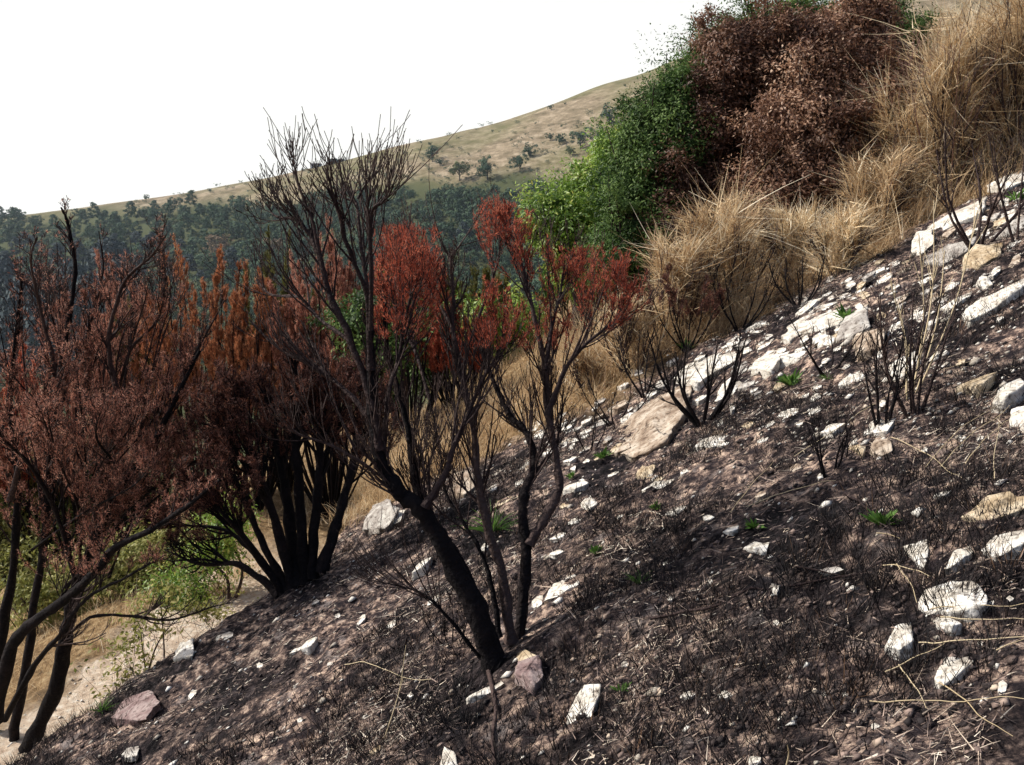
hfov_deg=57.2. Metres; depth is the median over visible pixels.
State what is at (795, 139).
scorched oak
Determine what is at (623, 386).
stone
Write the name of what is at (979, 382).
stone slab
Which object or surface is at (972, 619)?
dry stalk
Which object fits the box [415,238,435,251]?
hillside tree
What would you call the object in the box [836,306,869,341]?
rock
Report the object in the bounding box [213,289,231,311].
hillside tree
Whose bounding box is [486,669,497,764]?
fallen twig
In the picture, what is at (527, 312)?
green shrub
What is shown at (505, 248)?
hillside tree
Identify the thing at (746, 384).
stone
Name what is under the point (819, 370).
burnt shrub
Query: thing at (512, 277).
hillside tree
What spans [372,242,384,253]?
hillside tree
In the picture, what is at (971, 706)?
dry stalk
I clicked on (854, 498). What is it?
fallen twig
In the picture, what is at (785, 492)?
dry stalk
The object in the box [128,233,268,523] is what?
heather bush
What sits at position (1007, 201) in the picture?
stone
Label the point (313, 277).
pine tree
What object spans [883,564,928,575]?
dry stalk
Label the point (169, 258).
pine tree
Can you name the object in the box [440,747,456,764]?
stone
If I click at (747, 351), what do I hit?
stone
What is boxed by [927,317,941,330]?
stone
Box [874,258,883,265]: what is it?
stone
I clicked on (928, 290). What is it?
stone
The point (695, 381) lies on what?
stone slab
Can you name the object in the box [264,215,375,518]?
heather bush
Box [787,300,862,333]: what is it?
stone slab
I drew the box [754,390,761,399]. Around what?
stone
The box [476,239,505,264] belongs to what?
hillside tree
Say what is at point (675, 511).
stone
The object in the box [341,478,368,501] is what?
dry grass tuft
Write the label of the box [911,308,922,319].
stone
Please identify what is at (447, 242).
hillside tree
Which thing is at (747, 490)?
dry stalk
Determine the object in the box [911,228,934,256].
stone
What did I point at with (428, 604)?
stone
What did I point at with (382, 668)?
dry stalk
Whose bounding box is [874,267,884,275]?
stone
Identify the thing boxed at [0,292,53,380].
pine tree
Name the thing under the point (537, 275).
hillside tree
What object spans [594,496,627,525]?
fallen twig
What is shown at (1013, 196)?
green herb
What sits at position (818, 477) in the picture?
stone
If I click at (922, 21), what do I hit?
evergreen oak
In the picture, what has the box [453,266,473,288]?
hillside tree
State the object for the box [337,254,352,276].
hillside tree
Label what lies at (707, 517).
stone
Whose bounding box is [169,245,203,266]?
hillside tree
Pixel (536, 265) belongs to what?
hillside tree
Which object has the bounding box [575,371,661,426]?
burnt shrub
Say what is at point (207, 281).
hillside tree
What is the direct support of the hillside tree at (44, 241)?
on the hill
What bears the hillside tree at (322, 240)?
on the hill
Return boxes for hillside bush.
[545,133,553,138]
[555,133,566,142]
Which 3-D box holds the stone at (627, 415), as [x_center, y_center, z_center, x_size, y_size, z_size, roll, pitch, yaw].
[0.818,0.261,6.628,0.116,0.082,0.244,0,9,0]
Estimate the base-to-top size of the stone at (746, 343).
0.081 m
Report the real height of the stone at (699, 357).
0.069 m
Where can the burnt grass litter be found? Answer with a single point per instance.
(873, 711)
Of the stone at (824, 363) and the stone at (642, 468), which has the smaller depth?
the stone at (642, 468)
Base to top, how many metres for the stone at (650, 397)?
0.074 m
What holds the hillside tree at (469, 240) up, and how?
on the hill
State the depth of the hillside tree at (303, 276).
167.84 m
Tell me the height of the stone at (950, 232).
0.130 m
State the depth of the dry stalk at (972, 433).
3.56 m
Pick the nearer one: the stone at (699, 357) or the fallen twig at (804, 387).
the fallen twig at (804, 387)
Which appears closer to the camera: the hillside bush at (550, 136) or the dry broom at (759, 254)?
the dry broom at (759, 254)
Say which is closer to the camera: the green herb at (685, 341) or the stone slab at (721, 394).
the stone slab at (721, 394)
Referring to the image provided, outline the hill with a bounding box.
[0,0,1023,583]
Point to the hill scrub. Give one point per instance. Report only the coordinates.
(421, 179)
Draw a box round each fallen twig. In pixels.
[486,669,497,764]
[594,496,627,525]
[650,558,889,619]
[795,566,844,577]
[797,382,827,389]
[844,492,882,525]
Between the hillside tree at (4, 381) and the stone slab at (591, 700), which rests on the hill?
the hillside tree at (4, 381)
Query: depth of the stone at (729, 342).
6.96 m
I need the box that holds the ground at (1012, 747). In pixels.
[0,95,1023,764]
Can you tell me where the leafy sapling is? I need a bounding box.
[70,541,213,700]
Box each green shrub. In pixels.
[0,446,88,613]
[0,509,200,633]
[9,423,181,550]
[127,486,263,611]
[305,259,465,443]
[351,318,457,443]
[443,277,556,372]
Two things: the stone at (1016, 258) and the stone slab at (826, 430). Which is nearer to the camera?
the stone slab at (826, 430)
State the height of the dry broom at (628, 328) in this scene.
1.018 m
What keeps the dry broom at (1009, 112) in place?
on the ground at (1012, 747)
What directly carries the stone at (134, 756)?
on the ground at (1012, 747)
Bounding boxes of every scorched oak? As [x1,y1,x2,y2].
[628,0,829,254]
[709,0,935,258]
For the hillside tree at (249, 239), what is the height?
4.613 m
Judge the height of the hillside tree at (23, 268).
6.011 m
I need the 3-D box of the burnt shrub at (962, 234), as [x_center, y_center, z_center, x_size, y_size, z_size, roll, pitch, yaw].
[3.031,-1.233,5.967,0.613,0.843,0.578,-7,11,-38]
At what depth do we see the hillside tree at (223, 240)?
187.23 m
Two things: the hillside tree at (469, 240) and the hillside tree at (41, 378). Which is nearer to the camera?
the hillside tree at (41, 378)
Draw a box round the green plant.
[164,585,258,641]
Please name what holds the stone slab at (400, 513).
on the ground at (1012, 747)
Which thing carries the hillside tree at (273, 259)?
on the hill
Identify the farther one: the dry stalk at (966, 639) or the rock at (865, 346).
the rock at (865, 346)
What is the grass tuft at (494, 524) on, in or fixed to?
on the ground at (1012, 747)
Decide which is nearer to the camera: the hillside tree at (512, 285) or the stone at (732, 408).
the stone at (732, 408)
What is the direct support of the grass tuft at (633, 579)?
on the ground at (1012, 747)
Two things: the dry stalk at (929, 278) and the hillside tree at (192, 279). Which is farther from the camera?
the hillside tree at (192, 279)
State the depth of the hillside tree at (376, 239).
172.21 m
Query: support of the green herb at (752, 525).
on the ground at (1012, 747)
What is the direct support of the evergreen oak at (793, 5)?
on the ground at (1012, 747)
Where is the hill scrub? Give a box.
[128,109,593,217]
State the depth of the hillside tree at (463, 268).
158.02 m
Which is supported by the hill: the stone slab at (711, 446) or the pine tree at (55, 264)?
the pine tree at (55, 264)
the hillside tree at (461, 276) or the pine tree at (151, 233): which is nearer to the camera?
the hillside tree at (461, 276)
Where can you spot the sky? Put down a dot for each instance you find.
(102, 101)
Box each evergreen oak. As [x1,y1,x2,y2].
[558,23,729,301]
[665,0,824,106]
[777,0,941,84]
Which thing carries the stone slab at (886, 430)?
on the ground at (1012, 747)
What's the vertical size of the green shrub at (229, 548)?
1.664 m
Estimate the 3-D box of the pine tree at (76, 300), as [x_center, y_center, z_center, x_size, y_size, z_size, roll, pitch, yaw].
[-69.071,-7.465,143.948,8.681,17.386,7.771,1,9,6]
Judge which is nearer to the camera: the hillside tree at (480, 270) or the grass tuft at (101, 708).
the grass tuft at (101, 708)
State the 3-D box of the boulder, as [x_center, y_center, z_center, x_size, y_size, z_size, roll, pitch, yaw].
[0.876,0.275,5.923,0.532,0.406,1.039,0,9,0]
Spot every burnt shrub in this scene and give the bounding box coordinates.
[417,587,466,646]
[563,395,613,450]
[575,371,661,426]
[609,325,697,398]
[633,325,749,427]
[638,263,725,352]
[707,249,784,331]
[764,253,826,305]
[784,307,866,377]
[803,406,858,477]
[853,323,921,425]
[861,275,989,418]
[879,23,1023,200]
[922,121,1023,247]
[974,130,1023,242]
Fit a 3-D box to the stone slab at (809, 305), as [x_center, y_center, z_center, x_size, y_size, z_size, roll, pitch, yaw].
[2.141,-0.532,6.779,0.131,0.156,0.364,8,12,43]
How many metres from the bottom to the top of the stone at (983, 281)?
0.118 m
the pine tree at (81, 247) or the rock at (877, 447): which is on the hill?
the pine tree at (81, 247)
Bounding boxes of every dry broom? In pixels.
[541,329,619,397]
[574,289,679,379]
[592,198,761,345]
[630,149,805,329]
[727,241,773,272]
[754,177,844,286]
[788,179,896,277]
[805,8,1003,217]
[807,122,956,238]
[832,0,1023,202]
[888,0,1023,175]
[903,0,1023,180]
[912,0,1005,98]
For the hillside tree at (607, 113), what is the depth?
199.05 m
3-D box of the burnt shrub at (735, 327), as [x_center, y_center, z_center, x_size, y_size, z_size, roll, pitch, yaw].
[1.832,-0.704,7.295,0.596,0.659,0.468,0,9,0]
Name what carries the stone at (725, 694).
on the ground at (1012, 747)
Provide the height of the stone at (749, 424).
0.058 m
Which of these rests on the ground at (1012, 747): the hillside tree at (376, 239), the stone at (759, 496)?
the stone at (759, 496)
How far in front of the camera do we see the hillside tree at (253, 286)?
158.84 m
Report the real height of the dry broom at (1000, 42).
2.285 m
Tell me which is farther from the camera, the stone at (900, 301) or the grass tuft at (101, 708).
the stone at (900, 301)
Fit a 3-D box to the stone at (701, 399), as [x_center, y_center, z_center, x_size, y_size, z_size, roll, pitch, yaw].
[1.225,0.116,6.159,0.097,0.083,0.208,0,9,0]
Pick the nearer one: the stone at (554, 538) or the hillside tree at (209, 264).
the stone at (554, 538)
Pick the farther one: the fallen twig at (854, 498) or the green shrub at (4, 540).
the green shrub at (4, 540)
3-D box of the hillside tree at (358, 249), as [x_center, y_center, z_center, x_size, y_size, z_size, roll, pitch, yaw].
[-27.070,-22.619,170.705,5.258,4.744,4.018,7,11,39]
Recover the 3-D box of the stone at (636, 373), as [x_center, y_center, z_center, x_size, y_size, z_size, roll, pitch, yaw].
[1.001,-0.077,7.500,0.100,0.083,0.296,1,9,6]
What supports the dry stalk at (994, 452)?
on the ground at (1012, 747)
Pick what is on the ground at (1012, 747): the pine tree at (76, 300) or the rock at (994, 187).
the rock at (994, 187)
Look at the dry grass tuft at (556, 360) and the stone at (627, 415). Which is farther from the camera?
the dry grass tuft at (556, 360)
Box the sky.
[0,0,838,215]
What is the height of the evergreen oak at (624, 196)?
3.118 m
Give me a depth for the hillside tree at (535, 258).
154.59 m
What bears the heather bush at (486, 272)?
on the ground at (1012, 747)
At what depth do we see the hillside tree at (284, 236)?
180.01 m
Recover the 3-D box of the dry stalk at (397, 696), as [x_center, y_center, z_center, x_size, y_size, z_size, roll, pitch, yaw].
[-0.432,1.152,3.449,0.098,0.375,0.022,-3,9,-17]
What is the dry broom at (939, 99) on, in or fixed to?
on the ground at (1012, 747)
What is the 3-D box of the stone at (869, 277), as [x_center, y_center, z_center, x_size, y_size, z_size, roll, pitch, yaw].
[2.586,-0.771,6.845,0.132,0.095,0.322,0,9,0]
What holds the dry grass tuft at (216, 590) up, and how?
on the ground at (1012, 747)
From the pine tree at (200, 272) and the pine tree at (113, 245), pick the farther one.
the pine tree at (200, 272)
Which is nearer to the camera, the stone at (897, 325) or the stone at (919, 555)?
the stone at (919, 555)
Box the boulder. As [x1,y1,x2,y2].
[616,386,686,462]
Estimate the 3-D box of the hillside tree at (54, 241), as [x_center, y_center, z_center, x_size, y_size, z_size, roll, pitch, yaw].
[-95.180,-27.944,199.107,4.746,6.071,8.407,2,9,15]
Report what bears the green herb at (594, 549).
on the ground at (1012, 747)
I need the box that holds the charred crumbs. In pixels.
[16,188,1023,764]
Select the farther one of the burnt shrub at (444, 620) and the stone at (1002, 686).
the burnt shrub at (444, 620)
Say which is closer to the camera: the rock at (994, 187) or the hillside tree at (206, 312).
the rock at (994, 187)
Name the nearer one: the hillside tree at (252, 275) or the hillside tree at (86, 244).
the hillside tree at (252, 275)
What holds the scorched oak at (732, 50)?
on the ground at (1012, 747)
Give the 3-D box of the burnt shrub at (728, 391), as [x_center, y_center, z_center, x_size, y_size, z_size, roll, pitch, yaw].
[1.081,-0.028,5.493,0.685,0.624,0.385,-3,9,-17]
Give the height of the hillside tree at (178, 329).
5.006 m
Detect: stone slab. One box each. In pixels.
[111,690,160,726]
[393,510,404,527]
[544,574,578,603]
[566,684,600,723]
[641,479,674,492]
[645,385,691,405]
[674,349,737,391]
[694,435,727,450]
[715,381,741,406]
[750,347,808,378]
[781,332,801,343]
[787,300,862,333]
[795,297,822,315]
[813,423,844,437]
[864,418,895,437]
[882,352,920,383]
[914,196,987,235]
[924,235,981,265]
[940,292,970,312]
[956,372,997,397]
[961,491,1023,521]
[962,279,1023,328]
[981,530,1023,561]
[993,216,1023,239]
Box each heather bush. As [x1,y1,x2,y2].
[0,336,63,586]
[0,362,146,574]
[78,249,156,554]
[108,295,198,539]
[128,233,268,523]
[206,259,294,510]
[240,224,321,493]
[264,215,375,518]
[361,217,455,449]
[412,303,487,411]
[441,263,525,357]
[535,261,612,332]
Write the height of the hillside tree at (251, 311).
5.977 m
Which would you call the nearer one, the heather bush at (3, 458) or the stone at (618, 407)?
the stone at (618, 407)
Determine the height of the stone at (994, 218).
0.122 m
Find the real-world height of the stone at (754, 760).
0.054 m
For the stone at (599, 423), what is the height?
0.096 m
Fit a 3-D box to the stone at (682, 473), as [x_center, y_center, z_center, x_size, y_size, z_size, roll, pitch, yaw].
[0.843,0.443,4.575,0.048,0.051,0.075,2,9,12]
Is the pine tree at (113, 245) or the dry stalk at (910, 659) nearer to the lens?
the dry stalk at (910, 659)
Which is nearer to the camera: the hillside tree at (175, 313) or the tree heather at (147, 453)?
the tree heather at (147, 453)
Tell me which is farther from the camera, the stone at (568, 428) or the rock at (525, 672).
the stone at (568, 428)
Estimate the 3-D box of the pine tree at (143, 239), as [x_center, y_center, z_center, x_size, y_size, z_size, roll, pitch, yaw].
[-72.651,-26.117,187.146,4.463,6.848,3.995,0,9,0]
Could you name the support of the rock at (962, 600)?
on the ground at (1012, 747)
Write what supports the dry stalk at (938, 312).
on the ground at (1012, 747)
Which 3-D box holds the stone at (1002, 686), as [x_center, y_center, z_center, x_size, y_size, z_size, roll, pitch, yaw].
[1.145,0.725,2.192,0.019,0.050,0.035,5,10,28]
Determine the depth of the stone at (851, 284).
6.82 m
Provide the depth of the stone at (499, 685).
3.33 m
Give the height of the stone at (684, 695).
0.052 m
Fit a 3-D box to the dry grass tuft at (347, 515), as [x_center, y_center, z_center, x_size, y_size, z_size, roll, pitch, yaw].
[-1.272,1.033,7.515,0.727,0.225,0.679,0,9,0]
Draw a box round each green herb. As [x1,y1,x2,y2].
[564,471,574,478]
[588,545,602,553]
[593,445,613,457]
[609,682,630,690]
[650,498,660,509]
[675,336,694,348]
[745,518,766,528]
[776,367,802,384]
[830,302,854,318]
[859,507,901,525]
[1005,189,1023,199]
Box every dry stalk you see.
[345,661,427,679]
[384,646,405,738]
[731,465,770,511]
[746,480,835,506]
[786,745,789,764]
[795,351,994,455]
[870,696,1023,702]
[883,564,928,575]
[885,643,944,671]
[890,269,907,399]
[891,437,961,477]
[896,564,916,601]
[898,304,913,394]
[898,664,926,708]
[914,188,938,384]
[914,233,928,391]
[916,236,953,392]
[918,636,1023,643]
[922,194,986,383]
[926,404,999,465]
[930,603,1023,609]
[938,682,1012,735]
[940,402,1012,467]
[940,616,1021,619]
[965,420,1007,463]
[993,429,998,478]
[996,639,1023,650]
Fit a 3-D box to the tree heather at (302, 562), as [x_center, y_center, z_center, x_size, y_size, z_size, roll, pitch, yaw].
[-1.665,0.531,6.117,2.003,1.785,1.441,0,9,0]
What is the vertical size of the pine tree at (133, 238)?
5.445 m
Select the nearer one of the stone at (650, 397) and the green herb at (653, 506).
the green herb at (653, 506)
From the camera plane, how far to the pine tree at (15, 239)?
198.64 m
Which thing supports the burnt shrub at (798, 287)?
on the ground at (1012, 747)
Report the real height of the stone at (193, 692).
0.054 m
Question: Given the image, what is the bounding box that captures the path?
[0,560,283,764]
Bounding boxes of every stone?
[122,746,138,761]
[188,690,196,700]
[216,632,233,640]
[289,637,317,656]
[311,599,319,605]
[356,614,365,625]
[412,557,432,580]
[427,595,438,609]
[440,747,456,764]
[466,681,503,704]
[493,496,517,508]
[516,649,540,660]
[532,595,542,609]
[534,431,543,438]
[548,532,565,542]
[549,549,562,558]
[562,423,573,431]
[563,456,576,465]
[563,479,588,494]
[568,518,580,524]
[581,416,591,427]
[581,496,597,511]
[590,419,607,428]
[594,398,605,406]
[609,400,627,415]
[610,443,621,453]
[614,442,630,456]
[617,382,628,390]
[620,412,632,422]
[624,435,631,442]
[631,367,643,376]
[637,464,655,478]
[646,390,656,399]
[653,380,665,390]
[665,506,685,516]
[666,356,678,366]
[680,469,689,476]
[680,691,694,699]
[692,395,705,405]
[694,355,703,362]
[703,515,713,520]
[717,440,728,447]
[718,691,732,698]
[723,525,738,535]
[726,336,741,347]
[729,405,734,415]
[735,339,751,348]
[737,361,747,373]
[738,379,754,390]
[741,422,754,428]
[743,347,751,354]
[743,542,768,554]
[748,756,760,764]
[749,322,768,334]
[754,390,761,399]
[755,491,765,500]
[757,338,773,351]
[769,583,779,595]
[773,382,785,393]
[776,347,785,354]
[783,408,798,418]
[790,463,801,471]
[795,346,807,351]
[800,335,808,346]
[812,329,826,346]
[817,334,835,347]
[817,473,822,480]
[819,567,843,576]
[822,358,826,365]
[833,346,840,353]
[838,373,863,387]
[846,281,855,288]
[849,445,865,458]
[856,281,865,290]
[857,270,875,283]
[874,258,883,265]
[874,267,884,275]
[876,273,891,284]
[879,400,885,411]
[885,622,913,661]
[887,321,900,336]
[896,293,908,304]
[904,540,928,570]
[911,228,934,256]
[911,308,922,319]
[919,273,928,285]
[921,284,938,295]
[926,293,939,304]
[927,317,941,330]
[931,617,961,636]
[934,656,972,688]
[942,227,955,240]
[945,282,958,294]
[945,546,972,574]
[956,359,964,366]
[965,228,976,238]
[975,276,992,289]
[989,266,1000,279]
[990,212,1000,221]
[993,217,1005,229]
[998,680,1006,693]
[999,198,1009,206]
[1002,209,1015,223]
[1009,254,1020,267]
[1009,406,1023,432]
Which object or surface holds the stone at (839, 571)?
on the ground at (1012, 747)
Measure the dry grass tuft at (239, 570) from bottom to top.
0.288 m
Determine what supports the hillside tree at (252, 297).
on the hill
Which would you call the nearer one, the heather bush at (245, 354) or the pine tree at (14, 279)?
the heather bush at (245, 354)
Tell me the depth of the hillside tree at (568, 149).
190.20 m
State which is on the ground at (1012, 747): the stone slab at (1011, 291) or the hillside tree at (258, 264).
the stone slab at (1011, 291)
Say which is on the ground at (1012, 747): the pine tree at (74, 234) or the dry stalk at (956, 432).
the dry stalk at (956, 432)
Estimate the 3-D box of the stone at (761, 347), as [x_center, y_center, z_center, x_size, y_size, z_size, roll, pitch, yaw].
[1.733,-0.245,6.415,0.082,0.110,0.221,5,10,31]
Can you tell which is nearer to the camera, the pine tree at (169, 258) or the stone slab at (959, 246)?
the stone slab at (959, 246)
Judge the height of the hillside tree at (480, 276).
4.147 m
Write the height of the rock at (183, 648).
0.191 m
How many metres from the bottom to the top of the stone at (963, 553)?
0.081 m
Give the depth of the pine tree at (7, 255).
156.19 m
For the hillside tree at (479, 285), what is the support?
on the hill
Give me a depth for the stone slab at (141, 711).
5.18 m
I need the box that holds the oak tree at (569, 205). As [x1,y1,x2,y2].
[509,93,637,347]
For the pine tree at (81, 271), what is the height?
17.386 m
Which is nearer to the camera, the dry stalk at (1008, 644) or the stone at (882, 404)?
the dry stalk at (1008, 644)
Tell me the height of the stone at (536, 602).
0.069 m
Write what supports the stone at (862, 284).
on the small stone
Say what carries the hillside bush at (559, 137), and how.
on the hill
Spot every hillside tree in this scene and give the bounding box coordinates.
[0,373,27,392]
[14,264,32,278]
[21,247,50,260]
[23,248,49,266]
[32,233,52,249]
[34,372,52,384]
[47,236,76,253]
[83,241,100,253]
[115,233,125,242]
[121,241,144,254]
[130,245,167,267]
[137,271,162,291]
[146,270,156,284]
[157,283,178,301]
[159,319,183,331]
[160,236,176,255]
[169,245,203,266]
[169,274,200,296]
[169,304,197,319]
[186,284,206,305]
[187,236,211,254]
[192,278,211,291]
[192,320,212,334]
[194,249,224,273]
[196,307,219,321]
[204,241,229,262]
[206,233,231,245]
[206,277,231,295]
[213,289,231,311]
[218,302,236,321]
[219,270,249,289]
[221,242,245,268]
[226,301,258,321]
[228,277,243,300]
[235,240,276,256]
[235,248,260,268]
[239,277,277,294]
[247,238,264,250]
[248,257,258,272]
[249,269,275,281]
[249,293,256,306]
[256,248,282,264]
[256,257,286,279]
[262,237,287,255]
[273,271,288,294]
[278,231,299,250]
[281,239,301,260]
[291,234,309,247]
[294,258,314,279]
[307,254,325,265]
[319,237,336,248]
[324,244,348,261]
[331,230,349,247]
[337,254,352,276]
[339,264,363,284]
[342,231,373,254]
[354,245,366,264]
[356,248,387,267]
[372,236,385,246]
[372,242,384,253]
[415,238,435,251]
[416,232,430,247]
[426,145,438,161]
[437,237,457,251]
[441,264,468,279]
[442,249,467,271]
[448,160,470,180]
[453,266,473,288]
[456,233,483,254]
[462,250,479,266]
[465,267,482,278]
[468,228,486,249]
[476,155,495,179]
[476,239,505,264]
[476,281,503,296]
[478,272,491,283]
[498,252,511,270]
[500,246,513,263]
[500,273,522,283]
[508,153,528,170]
[510,278,534,299]
[522,245,543,268]
[523,142,540,157]
[524,259,544,276]
[530,274,542,289]
[530,278,544,296]
[564,146,575,153]
[569,131,587,148]
[582,123,603,142]
[600,101,622,123]
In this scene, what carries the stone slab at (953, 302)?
on the ground at (1012, 747)
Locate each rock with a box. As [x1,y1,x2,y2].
[173,638,193,661]
[362,499,399,534]
[451,470,475,498]
[514,655,543,696]
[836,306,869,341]
[852,328,886,362]
[870,438,892,457]
[918,581,987,622]
[962,243,1002,270]
[987,170,1023,192]
[991,378,1023,413]
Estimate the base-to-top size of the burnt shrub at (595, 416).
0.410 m
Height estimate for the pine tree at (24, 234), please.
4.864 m
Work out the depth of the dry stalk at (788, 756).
2.22 m
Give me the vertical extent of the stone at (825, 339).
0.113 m
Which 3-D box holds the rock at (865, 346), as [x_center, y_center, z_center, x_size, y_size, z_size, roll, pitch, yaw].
[1.991,-0.212,5.245,0.184,0.211,0.467,4,9,24]
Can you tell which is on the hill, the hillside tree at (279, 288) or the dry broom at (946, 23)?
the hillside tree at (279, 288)
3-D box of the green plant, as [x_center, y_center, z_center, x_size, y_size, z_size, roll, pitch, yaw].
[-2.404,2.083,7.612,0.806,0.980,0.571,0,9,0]
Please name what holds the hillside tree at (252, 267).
on the hill
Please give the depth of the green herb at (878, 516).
3.14 m
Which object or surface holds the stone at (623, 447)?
on the ground at (1012, 747)
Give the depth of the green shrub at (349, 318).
9.21 m
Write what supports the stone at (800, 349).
on the ground at (1012, 747)
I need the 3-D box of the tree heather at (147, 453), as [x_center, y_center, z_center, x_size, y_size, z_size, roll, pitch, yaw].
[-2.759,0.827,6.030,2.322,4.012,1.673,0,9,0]
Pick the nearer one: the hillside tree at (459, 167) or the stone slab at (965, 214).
the stone slab at (965, 214)
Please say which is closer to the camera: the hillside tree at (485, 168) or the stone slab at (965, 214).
the stone slab at (965, 214)
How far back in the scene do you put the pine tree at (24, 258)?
183.78 m
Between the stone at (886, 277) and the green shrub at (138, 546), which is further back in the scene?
the green shrub at (138, 546)
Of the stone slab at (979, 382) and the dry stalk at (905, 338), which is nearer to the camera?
the stone slab at (979, 382)
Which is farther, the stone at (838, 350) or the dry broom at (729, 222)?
the dry broom at (729, 222)
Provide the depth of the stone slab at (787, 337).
6.10 m
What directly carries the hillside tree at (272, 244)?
on the hill
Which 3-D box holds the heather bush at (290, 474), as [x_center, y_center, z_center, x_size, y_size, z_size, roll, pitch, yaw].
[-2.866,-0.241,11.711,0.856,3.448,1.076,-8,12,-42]
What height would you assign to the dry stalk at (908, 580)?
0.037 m
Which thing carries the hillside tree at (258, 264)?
on the hill
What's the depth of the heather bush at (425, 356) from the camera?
11.01 m
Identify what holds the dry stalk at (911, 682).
on the ground at (1012, 747)
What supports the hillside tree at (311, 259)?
on the hill
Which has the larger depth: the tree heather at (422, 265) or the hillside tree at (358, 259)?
the hillside tree at (358, 259)
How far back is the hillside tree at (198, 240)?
184.71 m
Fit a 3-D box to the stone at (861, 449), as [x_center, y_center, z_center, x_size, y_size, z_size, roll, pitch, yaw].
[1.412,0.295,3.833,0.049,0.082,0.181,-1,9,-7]
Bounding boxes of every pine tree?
[0,253,15,317]
[0,256,27,310]
[0,277,40,360]
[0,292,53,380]
[7,236,25,256]
[14,256,27,273]
[17,295,72,373]
[18,231,32,244]
[18,235,39,251]
[37,284,80,358]
[45,255,64,279]
[47,242,69,264]
[50,277,90,357]
[54,259,89,333]
[68,239,83,258]
[69,241,87,260]
[70,272,120,344]
[72,232,79,240]
[80,236,126,291]
[83,247,100,271]
[92,239,143,306]
[109,233,119,241]
[128,231,142,246]
[128,254,146,275]
[138,234,157,264]
[145,231,159,245]
[155,249,172,268]
[166,269,176,284]
[170,238,188,255]
[182,253,200,277]
[193,270,207,280]
[222,246,238,269]
[309,274,323,293]
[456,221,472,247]
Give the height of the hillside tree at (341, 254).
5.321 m
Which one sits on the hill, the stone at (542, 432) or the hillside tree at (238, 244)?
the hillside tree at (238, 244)
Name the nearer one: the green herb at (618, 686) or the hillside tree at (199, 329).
the green herb at (618, 686)
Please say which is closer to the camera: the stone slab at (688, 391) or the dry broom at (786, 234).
the stone slab at (688, 391)
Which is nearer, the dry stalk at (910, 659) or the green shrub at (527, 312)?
the dry stalk at (910, 659)
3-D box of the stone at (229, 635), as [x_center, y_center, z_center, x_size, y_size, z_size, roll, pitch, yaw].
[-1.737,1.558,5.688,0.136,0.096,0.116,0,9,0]
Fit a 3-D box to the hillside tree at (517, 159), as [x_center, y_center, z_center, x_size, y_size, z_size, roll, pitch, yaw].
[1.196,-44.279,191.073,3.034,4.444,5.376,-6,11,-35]
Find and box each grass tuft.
[82,692,113,712]
[188,569,260,605]
[205,550,263,584]
[320,497,368,527]
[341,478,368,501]
[457,500,517,531]
[540,351,570,369]
[622,569,650,583]
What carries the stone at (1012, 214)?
on the stone at (998, 222)
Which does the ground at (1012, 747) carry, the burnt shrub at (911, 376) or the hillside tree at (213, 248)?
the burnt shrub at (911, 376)
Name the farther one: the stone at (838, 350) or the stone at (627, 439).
the stone at (627, 439)
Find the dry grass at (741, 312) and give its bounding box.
[7,92,1023,699]
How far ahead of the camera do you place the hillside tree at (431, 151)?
212.69 m
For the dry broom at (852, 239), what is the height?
0.860 m
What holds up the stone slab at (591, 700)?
on the ground at (1012, 747)
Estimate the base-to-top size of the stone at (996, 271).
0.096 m
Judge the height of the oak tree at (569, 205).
2.905 m
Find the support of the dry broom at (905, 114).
on the ground at (1012, 747)
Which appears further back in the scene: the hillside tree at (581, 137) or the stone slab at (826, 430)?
the hillside tree at (581, 137)
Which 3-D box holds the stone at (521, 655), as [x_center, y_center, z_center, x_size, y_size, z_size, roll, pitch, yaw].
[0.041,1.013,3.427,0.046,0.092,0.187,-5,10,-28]
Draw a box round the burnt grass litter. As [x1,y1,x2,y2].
[21,183,1023,764]
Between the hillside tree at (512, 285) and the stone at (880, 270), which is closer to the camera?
the stone at (880, 270)
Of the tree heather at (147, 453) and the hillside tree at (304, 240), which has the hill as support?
the hillside tree at (304, 240)
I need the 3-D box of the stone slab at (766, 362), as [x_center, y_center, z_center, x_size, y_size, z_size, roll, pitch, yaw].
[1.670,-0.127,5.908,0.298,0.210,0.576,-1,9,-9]
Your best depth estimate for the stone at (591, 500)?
4.89 m
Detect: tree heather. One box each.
[0,195,235,753]
[135,333,403,598]
[200,107,666,675]
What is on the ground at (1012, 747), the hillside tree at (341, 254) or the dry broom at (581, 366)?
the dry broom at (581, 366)
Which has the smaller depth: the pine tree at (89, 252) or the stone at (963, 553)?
the stone at (963, 553)
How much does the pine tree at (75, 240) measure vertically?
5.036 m
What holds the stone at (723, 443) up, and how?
on the ground at (1012, 747)
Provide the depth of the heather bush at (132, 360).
11.80 m
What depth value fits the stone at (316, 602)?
5.44 m
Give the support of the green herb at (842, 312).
on the ground at (1012, 747)
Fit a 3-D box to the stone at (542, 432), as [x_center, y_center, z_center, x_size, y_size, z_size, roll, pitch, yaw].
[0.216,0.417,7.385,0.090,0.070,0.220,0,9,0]
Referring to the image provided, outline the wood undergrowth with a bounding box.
[0,178,562,402]
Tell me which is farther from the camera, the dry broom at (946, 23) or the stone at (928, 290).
the dry broom at (946, 23)
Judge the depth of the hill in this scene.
212.10 m

